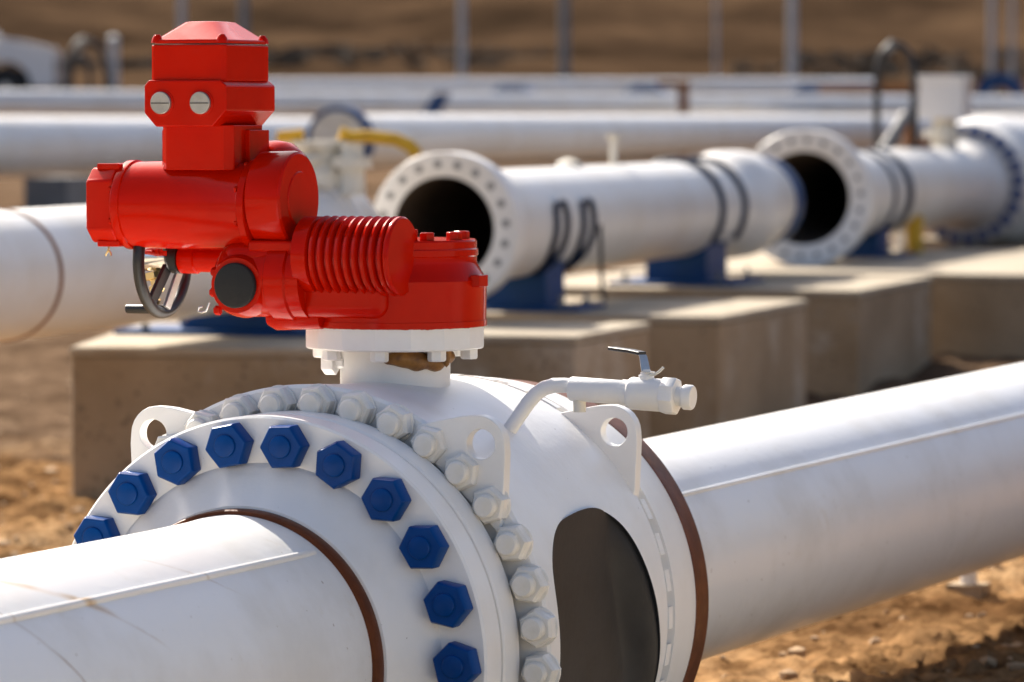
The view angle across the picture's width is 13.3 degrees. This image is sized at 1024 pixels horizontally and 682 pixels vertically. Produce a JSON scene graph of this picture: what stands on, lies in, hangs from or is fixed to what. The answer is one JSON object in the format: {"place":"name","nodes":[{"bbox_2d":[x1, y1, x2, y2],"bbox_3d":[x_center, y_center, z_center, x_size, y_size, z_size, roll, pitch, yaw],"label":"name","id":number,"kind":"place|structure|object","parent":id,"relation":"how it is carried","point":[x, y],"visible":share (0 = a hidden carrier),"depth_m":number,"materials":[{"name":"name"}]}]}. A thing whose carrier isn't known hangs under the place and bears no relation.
{"place":"outdoors","nodes":[
{"label":"outdoors","id":0,"kind":"place"},
{"bbox_2d":[0,54,1023,681],"bbox_3d":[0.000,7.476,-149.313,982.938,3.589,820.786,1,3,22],"label":"ground","id":1,"kind":"structure","parent":0,"point":[936,636],"depth_m":18.75,"materials":[{"name":"soil"}]},
{"bbox_2d":[0,35,63,89],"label":"pickup truck","id":2,"kind":"object","parent":1,"relation":"on","point":[42,66],"visible":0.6,"depth_m":84.99,"materials":[{"name":"white paint"}]},
{"bbox_2d":[71,52,92,89],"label":"vent hose","id":3,"kind":"object","parent":1,"relation":"on","point":[83,56],"visible":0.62,"depth_m":65.95,"materials":[{"name":"black metal"}]},
{"bbox_2d":[63,37,111,89],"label":"vent hose","id":4,"kind":"object","parent":1,"relation":"on","point":[79,44],"visible":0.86,"depth_m":61.93,"materials":[{"name":"black metal"}]},
{"bbox_2d":[108,35,119,89],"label":"post","id":5,"kind":"object","parent":1,"relation":"on","point":[114,52],"visible":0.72,"depth_m":77.93,"materials":[{"name":"white metal"}]},
{"bbox_2d":[178,0,185,25],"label":"post","id":6,"kind":"object","parent":1,"relation":"on","point":[181,13],"visible":0.11,"depth_m":99.89,"materials":[{"name":"grey metal"}]},
{"bbox_2d":[70,321,339,498],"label":"concrete plinth","id":7,"kind":"structure","parent":1,"relation":"on","point":[120,383],"depth_m":17.79,"materials":[{"name":"beige concrete"}]},
{"bbox_2d":[114,313,305,336],"bbox_3d":[-1.130,-0.122,18.913,1.054,0.176,0.544,1,3,16],"label":"pipe support","id":8,"kind":"object","parent":7,"relation":"on","point":[224,324],"visible":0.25,"depth_m":18.75,"materials":[{"name":"blue metal"}]},
{"bbox_2d":[0,127,421,341],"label":"flanged pipe","id":9,"kind":"object","parent":8,"relation":"on","point":[61,272],"visible":0.42,"depth_m":16.51,"materials":[{"name":"white metal"}]},
{"bbox_2d":[239,0,248,30],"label":"post","id":10,"kind":"object","parent":1,"relation":"on","point":[243,13],"visible":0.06,"depth_m":91.88,"materials":[{"name":"grey metal"}]},
{"bbox_2d":[0,116,754,207],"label":"pipe","id":11,"kind":"object","parent":1,"relation":"on","point":[53,161],"visible":0.14,"depth_m":37.76,"materials":[{"name":"white metal"}]},
{"bbox_2d":[72,327,708,681],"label":"ball valve","id":12,"kind":"object","parent":1,"relation":"on","point":[429,506],"visible":0.82,"depth_m":9.25,"materials":[{"name":"white paint"}]},
{"bbox_2d":[0,515,371,681],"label":"pipe","id":13,"kind":"object","parent":12,"relation":"attached to","point":[230,598],"visible":1,"depth_m":8.40,"materials":[{"name":"white metal"}]},
{"bbox_2d":[86,21,487,329],"bbox_3d":[-0.474,-0.372,9.810,0.866,0.684,0.508,1,3,22],"label":"valve actuator","id":14,"kind":"object","parent":12,"relation":"on","point":[224,192],"visible":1,"depth_m":9.65,"materials":[{"name":"red metal"}]},
{"bbox_2d":[504,347,696,433],"bbox_3d":[0.193,0.121,9.554,0.458,0.214,0.116,1,3,26],"label":"bleed valve","id":15,"kind":"object","parent":12,"relation":"attached to","point":[645,390],"visible":0.99,"depth_m":9.48,"materials":[{"name":"white paint"}]},
{"bbox_2d":[643,362,1023,659],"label":"pipe","id":16,"kind":"object","parent":12,"relation":"attached to","point":[805,516],"visible":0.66,"depth_m":11.80,"materials":[{"name":"white metal"}]},
{"bbox_2d":[458,0,465,78],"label":"post","id":17,"kind":"object","parent":1,"relation":"on","point":[461,39],"visible":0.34,"depth_m":95.92,"materials":[{"name":"grey metal"}]},
{"bbox_2d":[0,90,1023,117],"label":"pipe","id":18,"kind":"object","parent":1,"relation":"on","point":[128,103],"visible":0.75,"depth_m":60.48,"materials":[{"name":"white metal"}]},
{"bbox_2d":[422,93,450,113],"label":"pipe strap","id":19,"kind":"object","parent":18,"relation":"attached to","point":[436,104],"visible":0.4,"depth_m":52.87,"materials":[{"name":"blue metal"}]},
{"bbox_2d":[818,84,918,94],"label":"rusty beam","id":20,"kind":"structure","parent":18,"relation":"on","point":[861,89],"depth_m":65.98,"materials":[{"name":"metal"}]},
{"bbox_2d":[0,358,1023,679],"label":"loose stones","id":21,"kind":"object","parent":1,"relation":"on","point":[800,652],"visible":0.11,"depth_m":13.10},
{"bbox_2d":[450,320,649,438],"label":"concrete plinth","id":22,"kind":"structure","parent":1,"relation":"on","point":[536,351],"depth_m":18.82,"materials":[{"name":"beige concrete"}]},
{"bbox_2d":[559,0,569,78],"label":"post","id":23,"kind":"object","parent":1,"relation":"on","point":[564,39],"visible":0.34,"depth_m":87.91,"materials":[{"name":"grey metal"}]},
{"bbox_2d":[268,79,873,94],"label":"pipe","id":24,"kind":"object","parent":1,"relation":"on","point":[733,86],"visible":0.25,"depth_m":73.81,"materials":[{"name":"white metal"}]},
{"bbox_2d":[491,84,535,92],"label":"pipe clamp","id":25,"kind":"object","parent":24,"relation":"attached to","point":[510,88],"visible":0.56,"depth_m":70.89,"materials":[{"name":"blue metal"}]},
{"bbox_2d":[623,84,669,93],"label":"pipe clamp","id":26,"kind":"object","parent":24,"relation":"attached to","point":[643,89],"visible":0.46,"depth_m":70.88,"materials":[{"name":"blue metal"}]},
{"bbox_2d":[790,84,818,94],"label":"pipe clamp","id":27,"kind":"object","parent":24,"relation":"attached to","point":[807,89],"visible":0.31,"depth_m":70.90,"materials":[{"name":"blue metal"}]},
{"bbox_2d":[486,297,807,437],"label":"concrete plinth","id":28,"kind":"structure","parent":1,"relation":"on","point":[730,360],"depth_m":20.91,"materials":[{"name":"beige concrete"}]},
{"bbox_2d":[487,196,606,311],"bbox_3d":[0.052,-0.429,21.293,0.714,0.547,0.783,1,3,16],"label":"pipe support","id":29,"kind":"object","parent":28,"relation":"on","point":[540,288],"visible":0.77,"depth_m":21.10,"materials":[{"name":"blue metal"}]},
{"bbox_2d":[306,106,1023,163],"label":"flanged pipe","id":30,"kind":"object","parent":1,"relation":"on","point":[487,137],"visible":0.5,"depth_m":35.62,"materials":[{"name":"white metal"}]},
{"bbox_2d":[657,80,689,156],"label":"rusty bracket","id":31,"kind":"object","parent":1,"relation":"on","point":[683,86],"visible":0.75,"depth_m":49.95,"materials":[{"name":"metal"}]},
{"bbox_2d":[714,0,717,78],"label":"post","id":32,"kind":"object","parent":1,"relation":"on","point":[715,39],"visible":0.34,"depth_m":109.95,"materials":[{"name":"grey metal"}]},
{"bbox_2d":[564,273,931,397],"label":"concrete plinth","id":33,"kind":"structure","parent":1,"relation":"on","point":[865,334],"depth_m":23.98,"materials":[{"name":"beige concrete"}]},
{"bbox_2d":[607,156,763,286],"bbox_3d":[0.982,-0.681,24.568,0.714,0.715,0.800,1,3,16],"label":"pipe support","id":34,"kind":"object","parent":33,"relation":"on","point":[706,265],"visible":0.62,"depth_m":24.34,"materials":[{"name":"blue metal"}]},
{"bbox_2d":[374,134,803,295],"bbox_3d":[0.589,-0.709,23.178,0.704,0.772,6.622,1,3,16],"label":"flanged pipe","id":35,"kind":"object","parent":34,"relation":"on","point":[645,212],"visible":0.73,"depth_m":21.87,"materials":[{"name":"white metal"}]},
{"bbox_2d":[787,0,796,78],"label":"post","id":36,"kind":"object","parent":1,"relation":"on","point":[792,40],"visible":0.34,"depth_m":87.91,"materials":[{"name":"grey metal"}]},
{"bbox_2d":[608,248,1023,358],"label":"concrete plinth","id":37,"kind":"structure","parent":1,"relation":"on","point":[977,302],"depth_m":26.13,"materials":[{"name":"beige concrete"}]},
{"bbox_2d":[841,224,916,258],"bbox_3d":[2.304,-0.670,29.250,0.714,0.216,0.544,1,3,16],"label":"pipe support","id":38,"kind":"object","parent":37,"relation":"on","point":[875,245],"visible":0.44,"depth_m":29.06,"materials":[{"name":"blue metal"}]},
{"bbox_2d":[888,231,905,247],"bbox_3d":[2.803,-0.643,31.463,0.220,0.336,0.050,1,3,22],"label":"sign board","id":39,"kind":"object","parent":1,"relation":"on","point":[899,238],"visible":0.21,"depth_m":31.44,"materials":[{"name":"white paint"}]},
{"bbox_2d":[906,214,923,253],"bbox_3d":[2.760,-0.536,30.009,0.128,0.669,0.128,1,3,22],"label":"marker post","id":40,"kind":"object","parent":1,"relation":"on","point":[914,234],"visible":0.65,"depth_m":29.95,"materials":[{"name":"yellow paint"}]},
{"bbox_2d":[889,237,1023,247],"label":"concrete plinth","id":41,"kind":"structure","parent":1,"relation":"on","point":[932,241],"depth_m":33.68,"materials":[{"name":"beige concrete"}]},
{"bbox_3d":[3.857,-0.842,34.733,1.020,0.165,0.544,1,3,16],"label":"pipe support","id":42,"kind":"object","parent":41,"relation":"on","visible":0},
{"bbox_2d":[754,76,1023,264],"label":"flanged pipe","id":43,"kind":"object","parent":42,"relation":"on","point":[951,180],"visible":0.85,"depth_m":30.44,"materials":[{"name":"white metal"}]},
{"bbox_2d":[873,40,918,148],"bbox_3d":[2.722,-1.502,31.014,0.324,1.269,0.062,0,3,0],"label":"vent hose","id":44,"kind":"object","parent":43,"relation":"attached to","point":[890,46],"visible":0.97,"depth_m":30.98,"materials":[{"name":"black"}]},
{"bbox_2d":[946,571,991,600],"bbox_3d":[1.503,0.778,14.397,0.120,0.440,0.120,1,3,22],"label":"stub post","id":45,"kind":"object","parent":1,"relation":"on","point":[969,585],"visible":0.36,"depth_m":14.36,"materials":[{"name":"white paint"}]},
{"bbox_2d":[988,0,996,95],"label":"post","id":46,"kind":"object","parent":1,"relation":"on","point":[991,54],"visible":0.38,"depth_m":95.93,"materials":[{"name":"grey metal"}]},
{"bbox_2d":[974,73,1023,95],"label":"blind flange","id":47,"kind":"object","parent":1,"relation":"on","point":[987,85],"visible":0.42,"depth_m":71.98,"materials":[{"name":"blue metal"}]},
{"bbox_2d":[1009,0,1013,76],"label":"post","id":48,"kind":"object","parent":1,"relation":"on","point":[1011,53],"visible":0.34,"depth_m":103.94,"materials":[{"name":"grey metal"}]},
{"bbox_2d":[0,0,1023,68],"bbox_3d":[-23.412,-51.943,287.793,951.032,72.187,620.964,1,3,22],"label":"hillside","id":49,"kind":"structure","parent":0,"point":[754,32],"depth_m":134.38,"materials":[{"name":"soil"}]},
{"bbox_2d":[0,41,1023,82],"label":"scrub","id":50,"kind":"object","parent":49,"relation":"on","point":[289,56],"visible":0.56,"depth_m":115.37,"materials":[{"name":"brown plant"}]}
]}

